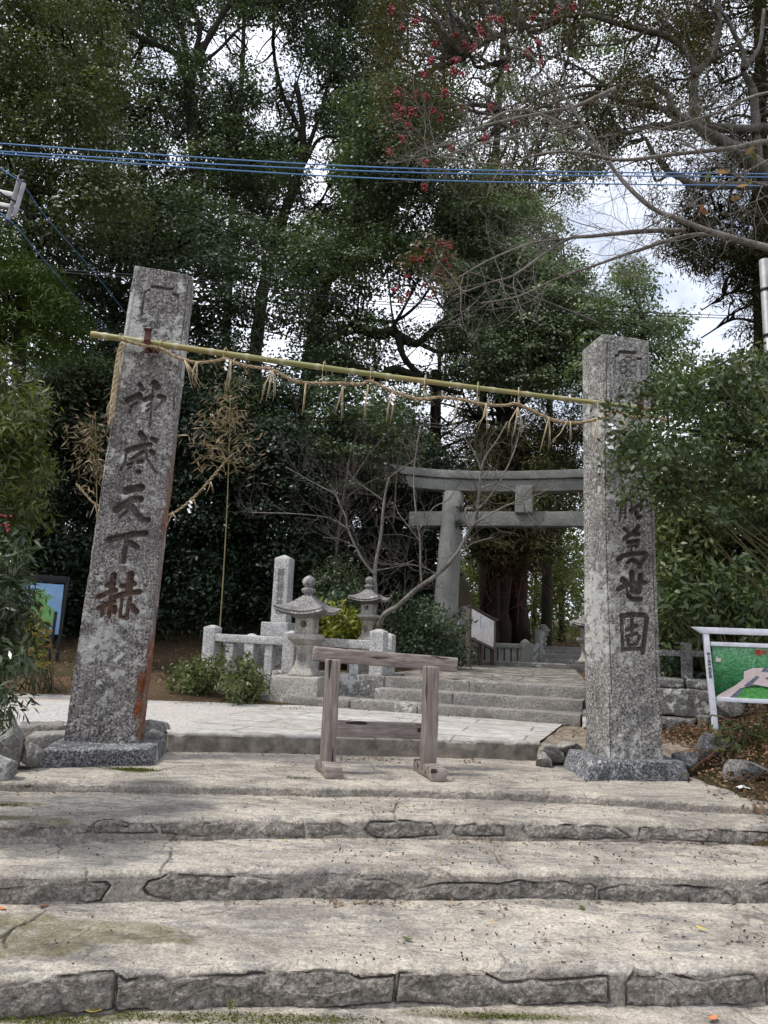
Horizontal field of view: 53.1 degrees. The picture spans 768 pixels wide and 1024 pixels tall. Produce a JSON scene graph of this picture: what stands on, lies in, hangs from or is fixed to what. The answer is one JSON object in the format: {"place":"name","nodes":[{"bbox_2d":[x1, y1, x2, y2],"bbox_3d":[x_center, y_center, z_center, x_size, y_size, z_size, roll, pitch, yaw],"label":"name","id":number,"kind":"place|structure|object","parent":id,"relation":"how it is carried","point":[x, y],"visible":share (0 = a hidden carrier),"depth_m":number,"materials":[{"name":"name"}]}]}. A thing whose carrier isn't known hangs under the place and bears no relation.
{"place":"outdoors","nodes":[
{"label":"outdoors","id":0,"kind":"place"},
{"bbox_2d":[2,694,561,760],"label":"terrace","id":1,"kind":"structure","parent":0,"point":[210,727],"depth_m":7.08,"materials":[{"name":"stone"}]},
{"bbox_2d":[19,720,66,739],"bbox_3d":[-2.990,1.903,6.709,0.390,0.145,0.304,5,-10,-14],"label":"kerb stone","id":2,"kind":"object","parent":1,"relation":"on","point":[27,728],"visible":0.46,"depth_m":6.60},
{"bbox_2d":[144,719,170,735],"bbox_3d":[-2.050,1.880,6.689,0.373,0.170,0.238,2,-10,0],"label":"rock","id":3,"kind":"object","parent":1,"relation":"on","point":[160,726],"visible":0.42,"depth_m":6.63,"materials":[{"name":"stone"}]},
{"bbox_2d":[181,686,365,707],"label":"platform curb","id":4,"kind":"structure","parent":1,"relation":"on","point":[344,701],"depth_m":9.53,"materials":[{"name":"stone"}]},
{"bbox_2d":[269,576,340,700],"bbox_3d":[-1.017,1.687,10.003,0.686,1.720,0.682,-1,-10,16],"label":"stone lantern","id":5,"kind":"object","parent":4,"relation":"on","point":[307,610],"visible":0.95,"depth_m":9.84,"materials":[{"name":"stone"}]},
{"bbox_2d":[196,665,398,698],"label":"platform wall","id":6,"kind":"structure","parent":1,"relation":"on","point":[362,685],"depth_m":9.96,"materials":[{"name":"stone"}]},
{"bbox_2d":[201,625,395,675],"bbox_3d":[-1.141,1.925,10.778,2.749,0.624,0.817,-1,-10,20],"label":"stone balustrade","id":7,"kind":"object","parent":6,"relation":"on","point":[381,640],"visible":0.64,"depth_m":10.51,"materials":[{"name":"stone"}]},
{"bbox_2d":[351,698,421,713],"bbox_3d":[0.052,2.352,9.295,0.839,0.148,0.388,-1,-10,20],"label":"stone stair","id":8,"kind":"object","parent":1,"relation":"on","point":[385,705],"visible":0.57,"depth_m":9.14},
{"bbox_2d":[375,687,455,703],"bbox_3d":[0.406,2.335,9.511,1.004,0.281,0.361,-1,-10,20],"label":"stone stair","id":9,"kind":"object","parent":1,"relation":"on","point":[408,694],"visible":0.38,"depth_m":9.40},
{"bbox_2d":[384,675,473,691],"bbox_3d":[0.574,2.322,9.802,1.121,0.414,0.354,-1,-10,20],"label":"stone stair","id":10,"kind":"object","parent":1,"relation":"on","point":[417,682],"visible":0.38,"depth_m":9.70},
{"bbox_2d":[418,703,582,726],"bbox_3d":[1.323,2.325,8.841,1.859,0.149,0.390,-1,-10,20],"label":"stone stair","id":11,"kind":"object","parent":1,"relation":"on","point":[572,719],"visible":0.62,"depth_m":8.64,"materials":[{"name":"stone"}]},
{"bbox_2d":[453,691,585,712],"bbox_3d":[1.591,2.309,9.084,1.520,0.284,0.364,-1,-10,20],"label":"stone stair","id":12,"kind":"object","parent":1,"relation":"on","point":[517,701],"visible":0.49,"depth_m":8.94,"materials":[{"name":"stone"}]},
{"bbox_2d":[469,680,585,698],"bbox_3d":[1.761,2.297,9.377,1.407,0.412,0.354,-1,-10,20],"label":"stone stair","id":13,"kind":"object","parent":1,"relation":"on","point":[541,689],"visible":0.36,"depth_m":9.24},
{"bbox_2d":[0,1003,767,1023],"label":"path","id":14,"kind":"structure","parent":0,"point":[645,1014],"depth_m":3.08,"materials":[{"name":"stone"}]},
{"bbox_2d":[0,766,577,1023],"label":"moss","id":15,"kind":"object","parent":14,"relation":"on","point":[127,769],"visible":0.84,"depth_m":2.99,"materials":[{"name":"plant"}]},
{"bbox_2d":[0,898,767,1018],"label":"stone step","id":16,"kind":"object","parent":14,"relation":"on","point":[169,968],"visible":0.98,"depth_m":3.29,"materials":[{"name":"stone"}]},
{"bbox_2d":[0,837,767,904],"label":"stone step","id":17,"kind":"object","parent":16,"relation":"on","point":[79,873],"visible":0.97,"depth_m":4.09,"materials":[{"name":"stone"}]},
{"bbox_2d":[0,791,767,844],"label":"stone step","id":18,"kind":"object","parent":17,"relation":"on","point":[184,817],"visible":0.95,"depth_m":4.73,"materials":[{"name":"stone"}]},
{"bbox_2d":[0,751,767,814],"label":"landing","id":19,"kind":"object","parent":18,"relation":"on","point":[223,772],"visible":0.65,"depth_m":5.46,"materials":[{"name":"stone"}]},
{"bbox_2d":[0,755,20,780],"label":"rock","id":20,"kind":"object","parent":19,"relation":"on","point":[8,768],"visible":0.91,"depth_m":5.08,"materials":[{"name":"stone"}]},
{"bbox_2d":[0,711,23,768],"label":"rock","id":21,"kind":"object","parent":19,"relation":"on","point":[11,743],"visible":0.61,"depth_m":5.39,"materials":[{"name":"stone"}]},
{"bbox_2d":[20,740,44,766],"bbox_3d":[-2.555,1.735,5.556,0.218,0.196,0.308,2,-10,0],"label":"rock","id":22,"kind":"object","parent":19,"relation":"on","point":[33,754],"visible":0.82,"depth_m":5.45,"materials":[{"name":"stone"}]},
{"bbox_2d":[25,730,64,748],"bbox_3d":[-2.748,1.872,6.307,0.336,0.146,0.329,5,-10,-16],"label":"kerb stone","id":23,"kind":"object","parent":19,"relation":"on","point":[42,739],"visible":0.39,"depth_m":6.17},
{"bbox_2d":[29,266,193,767],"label":"stone pillar","id":24,"kind":"structure","parent":19,"relation":"on","point":[106,718],"depth_m":6.28,"materials":[{"name":"stone"}]},
{"bbox_2d":[99,341,125,429],"bbox_3d":[-2.201,-1.030,6.324,0.208,0.735,0.186,-5,-12,35],"label":"straw rope","id":25,"kind":"object","parent":24,"relation":"hanging from","point":[112,402],"visible":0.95,"depth_m":6.32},
{"bbox_2d":[76,455,230,521],"bbox_3d":[-3.551,-0.355,11.797,2.362,1.152,0.142,2,-10,0],"label":"straw rope","id":26,"kind":"object","parent":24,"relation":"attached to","point":[190,501],"visible":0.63,"depth_m":11.76,"materials":[{"name":"fabric"}]},
{"bbox_2d":[90,331,650,410],"bbox_3d":[-0.098,-1.175,6.426,4.694,0.460,0.064,2,-10,-2],"label":"bamboo pole","id":27,"kind":"object","parent":24,"relation":"attached to","point":[196,349],"visible":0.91,"depth_m":6.40,"materials":[{"name":"wood"}]},
{"bbox_2d":[113,333,666,452],"bbox_3d":[0.076,-0.962,6.355,4.580,0.867,0.168,2,-10,-2],"label":"straw rope","id":28,"kind":"object","parent":27,"relation":"hanging from","point":[356,384],"visible":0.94,"depth_m":6.35,"materials":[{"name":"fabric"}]},
{"bbox_2d":[312,646,457,781],"bbox_3d":[0.020,1.534,5.922,1.177,0.940,0.583,3,-10,-6],"label":"wooden barrier","id":29,"kind":"object","parent":19,"relation":"on","point":[424,731],"visible":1,"depth_m":5.93,"materials":[{"name":"wood"}]},
{"bbox_2d":[536,751,551,766],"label":"rock","id":30,"kind":"object","parent":19,"relation":"on","point":[544,759],"visible":0.94,"depth_m":6.45,"materials":[{"name":"stone"}]},
{"bbox_2d":[563,334,690,780],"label":"stone pillar","id":31,"kind":"structure","parent":19,"relation":"on","point":[623,711],"depth_m":6.35,"materials":[{"name":"grey stone"}]},
{"bbox_2d":[671,752,698,771],"bbox_3d":[2.462,2.039,6.292,0.200,0.163,0.195,2,-10,0],"label":"rock","id":32,"kind":"object","parent":19,"relation":"on","point":[690,760],"visible":0.79,"depth_m":6.23,"materials":[{"name":"stone"}]},
{"bbox_2d":[719,759,767,781],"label":"rock","id":33,"kind":"object","parent":19,"relation":"on","point":[738,767],"visible":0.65,"depth_m":5.80,"materials":[{"name":"stone"}]},
{"bbox_2d":[17,700,767,949],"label":"drifted leaf bits","id":34,"kind":"object","parent":16,"relation":"on","point":[353,902],"visible":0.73,"depth_m":4.29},
{"bbox_2d":[25,706,763,963],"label":"seed litter","id":35,"kind":"object","parent":16,"relation":"on","point":[470,863],"visible":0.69,"depth_m":4.17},
{"bbox_2d":[0,0,767,618],"label":"sky","id":36,"kind":"structure","parent":0,"point":[684,294],"materials":[{"name":"white"}]},
{"bbox_2d":[2,537,767,845],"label":"ground","id":37,"kind":"structure","parent":0,"point":[158,691],"depth_m":12.04,"materials":[{"name":"brown soil"}]},
{"bbox_2d":[0,169,25,227],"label":"utility pole","id":38,"kind":"object","parent":37,"relation":"on","point":[13,195],"visible":0.97,"depth_m":9.61,"materials":[{"name":"metal"}]},
{"bbox_2d":[0,191,123,333],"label":"service cable","id":39,"kind":"object","parent":38,"relation":"attached to","point":[21,206],"visible":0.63,"depth_m":12.09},
{"bbox_2d":[0,153,764,186],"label":"overhead cable","id":40,"kind":"object","parent":38,"relation":"attached to","point":[356,177],"visible":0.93,"depth_m":10.65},
{"bbox_2d":[0,151,767,177],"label":"overhead cable","id":41,"kind":"object","parent":38,"relation":"attached to","point":[358,170],"visible":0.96,"depth_m":10.66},
{"bbox_2d":[0,143,767,174],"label":"overhead cable","id":42,"kind":"object","parent":38,"relation":"attached to","point":[351,165],"visible":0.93,"depth_m":10.66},
{"bbox_2d":[0,505,53,739],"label":"nandina shrub","id":43,"kind":"object","parent":37,"relation":"on","point":[15,593],"visible":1,"depth_m":4.19,"materials":[{"name":"green plant"}]},
{"bbox_2d":[0,339,69,542],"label":"bamboo leaved shrub","id":44,"kind":"object","parent":37,"relation":"on","point":[18,447],"visible":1,"depth_m":4.73,"materials":[{"name":"green plant"}]},
{"bbox_2d":[17,599,67,692],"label":"autumn shrub","id":45,"kind":"object","parent":37,"relation":"on","point":[45,680],"visible":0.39,"depth_m":9.69,"materials":[{"name":"green plant"}]},
{"bbox_2d":[20,573,69,660],"bbox_3d":[-5.797,1.841,12.785,0.926,1.598,0.082,9,-12,-36],"label":"map sign","id":46,"kind":"object","parent":37,"relation":"on","point":[55,604],"visible":0.52,"depth_m":12.96,"materials":[{"name":"metal"}]},
{"bbox_2d":[0,214,100,372],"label":"cypress tree","id":47,"kind":"object","parent":37,"relation":"on","point":[44,308],"visible":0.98,"depth_m":12.65,"materials":[{"name":"green plant"}]},
{"bbox_2d":[48,398,108,519],"bbox_3d":[-4.500,0.074,11.774,1.364,3.671,1.548,2,-10,0],"label":"dry bamboo","id":48,"kind":"object","parent":37,"relation":"on","point":[93,462],"visible":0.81,"depth_m":11.79,"materials":[{"name":"plant"}]},
{"bbox_2d":[0,0,171,569],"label":"evergreen tree","id":49,"kind":"object","parent":37,"relation":"on","point":[34,83],"visible":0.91,"depth_m":15.80,"materials":[{"name":"green plant"}]},
{"bbox_2d":[0,362,201,649],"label":"evergreen shrub","id":50,"kind":"object","parent":37,"relation":"on","point":[79,527],"visible":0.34,"depth_m":15.52,"materials":[{"name":"green plant"}]},
{"bbox_2d":[5,165,354,507],"bbox_3d":[-5.543,-3.115,19.336,9.378,12.789,6.040,2,-10,0],"label":"evergreen tree","id":51,"kind":"object","parent":37,"relation":"on","point":[224,260],"visible":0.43,"depth_m":18.62,"materials":[{"name":"green plant"}]},
{"bbox_2d":[52,0,315,270],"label":"camphor tree","id":52,"kind":"object","parent":37,"relation":"on","point":[192,125],"visible":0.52,"depth_m":24.38,"materials":[{"name":"green plant"}]},
{"bbox_2d":[162,645,246,698],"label":"leafy bush","id":53,"kind":"object","parent":37,"relation":"on","point":[188,675],"visible":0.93,"depth_m":9.85,"materials":[{"name":"green plant"}]},
{"bbox_2d":[178,362,274,626],"bbox_3d":[-2.471,-0.350,11.654,1.467,4.371,1.754,2,-10,0],"label":"dry bamboo","id":54,"kind":"object","parent":37,"relation":"on","point":[219,442],"visible":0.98,"depth_m":11.89,"materials":[{"name":"plant"}]},
{"bbox_2d":[18,346,446,586],"bbox_3d":[-3.221,-0.571,16.864,9.747,6.810,4.479,5,-10,-15],"label":"evergreen tree","id":55,"kind":"object","parent":37,"relation":"on","point":[64,384],"visible":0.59,"depth_m":16.61,"materials":[{"name":"green plant"}]},
{"bbox_2d":[113,3,358,501],"bbox_3d":[-7.232,-11.745,32.839,14.473,34.134,6.540,2,-10,0],"label":"broadleaf tree","id":56,"kind":"object","parent":37,"relation":"on","point":[244,37],"visible":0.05,"depth_m":33.39,"materials":[{"name":"green plant"}]},
{"bbox_2d":[214,651,270,705],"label":"leafy bush","id":57,"kind":"object","parent":37,"relation":"on","point":[248,686],"visible":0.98,"depth_m":9.48,"materials":[{"name":"green plant"}]},
{"bbox_2d":[155,385,346,645],"bbox_3d":[-3.269,-0.205,17.497,5.116,7.022,7.516,4,-10,-11],"label":"evergreen shrub","id":58,"kind":"object","parent":37,"relation":"on","point":[203,524],"visible":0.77,"depth_m":15.04,"materials":[{"name":"green plant"}]},
{"bbox_2d":[223,555,324,667],"bbox_3d":[-1.684,1.632,12.361,1.392,1.894,1.146,0,-10,15],"label":"stone monument","id":59,"kind":"object","parent":37,"relation":"on","point":[279,624],"visible":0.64,"depth_m":12.29,"materials":[{"name":"stone"}]},
{"bbox_2d":[6,346,583,633],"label":"wood","id":60,"kind":"object","parent":37,"relation":"on","point":[554,624],"visible":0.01,"depth_m":43.99,"materials":[{"name":"green plant"}]},
{"bbox_2d":[208,0,426,535],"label":"camphor tree","id":61,"kind":"object","parent":37,"relation":"on","point":[337,63],"visible":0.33,"depth_m":26.51,"materials":[{"name":"green plant"}]},
{"bbox_2d":[230,417,452,626],"bbox_3d":[-0.781,0.054,13.287,3.663,3.763,1.675,5,-10,-15],"label":"bare tree","id":62,"kind":"object","parent":37,"relation":"on","point":[374,568],"visible":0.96,"depth_m":13.26,"materials":[{"name":"brown plant"}]},
{"bbox_2d":[275,667,411,672],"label":"platform top","id":63,"kind":"structure","parent":37,"relation":"on","point":[343,670],"depth_m":12.04,"materials":[{"name":"grey stone"}]},
{"bbox_2d":[307,539,372,647],"bbox_3d":[-0.776,1.604,13.810,1.513,2.154,1.593,2,-10,0],"label":"nandina shrub","id":64,"kind":"object","parent":63,"relation":"on","point":[340,582],"visible":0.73,"depth_m":13.81,"materials":[{"name":"green plant"}]},
{"bbox_2d":[318,596,377,667],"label":"yellow green shrub","id":65,"kind":"object","parent":63,"relation":"on","point":[341,624],"visible":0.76,"depth_m":12.12,"materials":[{"name":"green plant"}]},
{"bbox_2d":[314,581,383,666],"bbox_3d":[-0.751,1.890,13.068,1.259,1.447,1.250,8,-11,-33],"label":"dark shrub","id":66,"kind":"object","parent":63,"relation":"on","point":[333,595],"visible":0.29,"depth_m":12.93,"materials":[{"name":"green plant"}]},
{"bbox_2d":[347,576,389,670],"bbox_3d":[-0.257,1.775,12.172,0.538,1.508,0.540,-1,-10,17],"label":"stone lantern","id":67,"kind":"object","parent":63,"relation":"on","point":[368,599],"visible":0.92,"depth_m":12.09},
{"bbox_2d":[292,380,445,598],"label":"bare tree","id":68,"kind":"object","parent":37,"relation":"on","point":[342,501],"visible":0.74,"depth_m":15.84,"materials":[{"name":"brown plant"}]},
{"bbox_2d":[250,57,491,539],"bbox_3d":[-0.329,-5.594,22.057,6.926,18.667,7.067,2,-10,0],"label":"camphor tree","id":69,"kind":"object","parent":37,"relation":"on","point":[384,238],"visible":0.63,"depth_m":21.01,"materials":[{"name":"green plant"}]},
{"bbox_2d":[280,421,469,646],"bbox_3d":[-0.422,0.461,20.303,5.626,6.444,7.147,2,-10,0],"label":"evergreen shrub","id":70,"kind":"object","parent":37,"relation":"on","point":[401,506],"visible":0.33,"depth_m":18.35,"materials":[{"name":"green plant"}]},
{"bbox_2d":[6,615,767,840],"bbox_3d":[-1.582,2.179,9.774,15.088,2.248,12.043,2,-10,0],"label":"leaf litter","id":71,"kind":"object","parent":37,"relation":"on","point":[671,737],"visible":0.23,"depth_m":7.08,"materials":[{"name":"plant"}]},
{"bbox_2d":[319,369,463,595],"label":"cedar tree","id":72,"kind":"object","parent":37,"relation":"on","point":[433,414],"visible":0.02,"depth_m":22.67,"materials":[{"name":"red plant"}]},
{"bbox_2d":[377,590,478,669],"bbox_3d":[0.699,2.069,13.189,2.039,1.452,1.973,2,-10,0],"label":"evergreen bush","id":73,"kind":"object","parent":37,"relation":"on","point":[427,646],"visible":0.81,"depth_m":13.13,"materials":[{"name":"green plant"}]},
{"bbox_2d":[354,395,580,628],"bbox_3d":[1.463,-0.001,12.500,4.057,4.019,1.460,0,-10,11],"label":"bare tree","id":74,"kind":"object","parent":37,"relation":"on","point":[404,599],"visible":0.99,"depth_m":12.62,"materials":[{"name":"grey plant"}]},
{"bbox_2d":[465,605,496,666],"bbox_3d":[2.003,2.583,15.725,0.110,1.249,1.719,-2,-11,26],"label":"notice board","id":75,"kind":"object","parent":37,"relation":"on","point":[483,630],"visible":0.81,"depth_m":15.62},
{"bbox_2d":[390,464,583,653],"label":"torii gate","id":76,"kind":"structure","parent":37,"relation":"on","point":[447,593],"depth_m":15.45,"materials":[{"name":"stone"}]},
{"bbox_2d":[402,342,583,645],"bbox_3d":[4.361,-0.692,26.974,8.087,11.300,6.412,2,-10,0],"label":"cedar tree","id":77,"kind":"object","parent":37,"relation":"on","point":[546,611],"visible":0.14,"depth_m":26.77,"materials":[{"name":"green plant"}]},
{"bbox_2d":[387,229,601,323],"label":"holly tree","id":78,"kind":"object","parent":37,"relation":"on","point":[420,255],"visible":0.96,"depth_m":9.62,"materials":[{"name":"green plant"}]},
{"bbox_2d":[367,0,651,610],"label":"broadleaf tree","id":79,"kind":"object","parent":37,"relation":"on","point":[482,588],"visible":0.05,"depth_m":32.55,"materials":[{"name":"green plant"}]},
{"bbox_2d":[436,415,583,661],"bbox_3d":[3.721,0.605,20.143,4.832,7.076,5.395,2,-10,0],"label":"cedar tree","id":80,"kind":"object","parent":37,"relation":"on","point":[509,629],"visible":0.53,"depth_m":19.60,"materials":[{"name":"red plant"}]},
{"bbox_2d":[458,529,581,655],"bbox_3d":[3.117,1.846,18.297,3.832,3.530,2.418,2,-10,0],"label":"twiggy shrub","id":81,"kind":"object","parent":37,"relation":"on","point":[486,584],"visible":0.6,"depth_m":18.39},
{"bbox_2d":[460,493,583,646],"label":"broadleaf tree","id":82,"kind":"object","parent":37,"relation":"on","point":[562,583],"visible":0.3,"depth_m":31.57,"materials":[{"name":"green plant"}]},
{"bbox_2d":[459,660,584,672],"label":"path kerb","id":83,"kind":"structure","parent":37,"relation":"on","point":[579,668],"depth_m":16.07,"materials":[{"name":"stone"}]},
{"bbox_2d":[569,603,584,662],"bbox_3d":[3.793,2.267,14.448,0.586,1.118,0.588,0,-10,10],"label":"stone lantern","id":84,"kind":"object","parent":83,"relation":"on","point":[579,623],"visible":0.45,"depth_m":14.32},
{"bbox_2d":[419,0,634,470],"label":"camphor tree","id":85,"kind":"object","parent":37,"relation":"on","point":[504,360],"visible":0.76,"depth_m":21.20,"materials":[{"name":"green plant"}]},
{"bbox_2d":[530,624,584,664],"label":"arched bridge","id":86,"kind":"structure","parent":37,"relation":"on","point":[541,651],"depth_m":19.29,"materials":[{"name":"stone"}]},
{"bbox_2d":[348,0,767,216],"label":"holly tree","id":87,"kind":"object","parent":37,"relation":"on","point":[451,46],"visible":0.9,"depth_m":12.66,"materials":[{"name":"green plant"}]},
{"bbox_2d":[365,0,767,350],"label":"cherry tree","id":88,"kind":"object","parent":37,"relation":"on","point":[709,232],"visible":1,"depth_m":7.60,"materials":[{"name":"brown plant"}]},
{"bbox_2d":[560,249,705,429],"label":"broadleaf tree","id":89,"kind":"object","parent":37,"relation":"on","point":[654,328],"visible":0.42,"depth_m":19.83,"materials":[{"name":"green plant"}]},
{"bbox_2d":[582,676,767,729],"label":"stone wall","id":90,"kind":"structure","parent":37,"relation":"on","point":[680,701],"depth_m":8.19,"materials":[{"name":"stone"}]},
{"bbox_2d":[659,642,711,678],"bbox_3d":[4.039,1.632,8.273,3.302,0.404,0.127,-1,-10,20],"label":"stone balustrade","id":91,"kind":"object","parent":90,"relation":"on","point":[686,653],"visible":0.47,"depth_m":8.47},
{"bbox_2d":[583,341,767,598],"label":"glossy leaved tree","id":92,"kind":"object","parent":37,"relation":"on","point":[747,391],"visible":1,"depth_m":5.36,"materials":[{"name":"green plant"}]},
{"bbox_2d":[633,0,767,555],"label":"cedar tree","id":93,"kind":"object","parent":37,"relation":"on","point":[745,259],"visible":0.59,"depth_m":14.16,"materials":[{"name":"green plant"}]},
{"bbox_2d":[650,341,767,664],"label":"broadleaf tree","id":94,"kind":"object","parent":37,"relation":"on","point":[690,539],"visible":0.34,"depth_m":9.52,"materials":[{"name":"green plant"}]},
{"bbox_2d":[655,544,767,670],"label":"broadleaf shrub","id":95,"kind":"object","parent":37,"relation":"on","point":[754,616],"visible":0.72,"depth_m":8.58,"materials":[{"name":"green plant"}]},
{"bbox_2d":[659,638,766,680],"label":"evergreen bush","id":96,"kind":"object","parent":37,"relation":"on","point":[669,667],"visible":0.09,"depth_m":9.86,"materials":[{"name":"green plant"}]},
{"bbox_2d":[695,732,733,762],"bbox_3d":[2.913,2.062,6.771,0.574,0.238,0.296,8,-11,-33],"label":"rock","id":97,"kind":"object","parent":37,"relation":"on","point":[703,742],"visible":0.39,"depth_m":6.63,"materials":[{"name":"stone"}]},
{"bbox_2d":[675,706,767,768],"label":"dead twigs","id":98,"kind":"object","parent":37,"relation":"on","point":[735,733],"visible":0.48,"depth_m":6.44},
{"bbox_2d":[691,627,767,732],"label":"picture sign","id":99,"kind":"object","parent":37,"relation":"on","point":[738,672],"visible":0.97,"depth_m":7.57,"materials":[{"name":"white paint"}]},
{"bbox_2d":[694,713,767,760],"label":"leafy bush","id":100,"kind":"object","parent":37,"relation":"on","point":[745,731],"visible":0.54,"depth_m":6.60,"materials":[{"name":"green plant"}]},
{"bbox_2d":[716,701,745,725],"bbox_3d":[3.538,2.067,7.886,0.284,0.353,0.452,-6,-13,41],"label":"rock","id":101,"kind":"object","parent":37,"relation":"on","point":[723,710],"visible":0.39,"depth_m":7.79,"materials":[{"name":"stone"}]},
{"bbox_2d":[759,258,767,406],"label":"metal pole","id":102,"kind":"object","parent":37,"relation":"on","point":[763,267],"visible":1,"depth_m":8.72,"materials":[{"name":"metal"}]},
{"bbox_2d":[60,269,761,316],"bbox_3d":[1.022,-3.496,12.374,12.004,0.482,0.272,3,-10,-7],"label":"telephone wire","id":103,"kind":"object","parent":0,"point":[423,304],"visible":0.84,"depth_m":12.31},
{"bbox_2d":[393,664,585,685],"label":"path","id":104,"kind":"structure","parent":0,"point":[522,674],"depth_m":11.77,"materials":[{"name":"stone"}]},
{"bbox_2d":[471,639,529,661],"bbox_3d":[2.527,3.107,17.166,1.457,0.576,0.233,0,-10,12],"label":"stone balustrade","id":105,"kind":"object","parent":104,"relation":"on","point":[523,647],"visible":0.45,"depth_m":17.06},
{"bbox_2d":[537,726,696,756],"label":"dirt path","id":106,"kind":"structure","parent":0,"point":[667,749],"depth_m":7.17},
{"bbox_2d":[540,743,565,762],"bbox_3d":[1.447,2.072,6.614,0.223,0.159,0.247,2,-10,0],"label":"rock","id":107,"kind":"object","parent":106,"relation":"on","point":[554,752],"visible":0.81,"depth_m":6.53,"materials":[{"name":"stone"}]},
{"bbox_2d":[557,741,582,755],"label":"rock","id":108,"kind":"object","parent":106,"relation":"on","point":[564,746],"visible":0.57,"depth_m":6.63,"materials":[{"name":"stone"}]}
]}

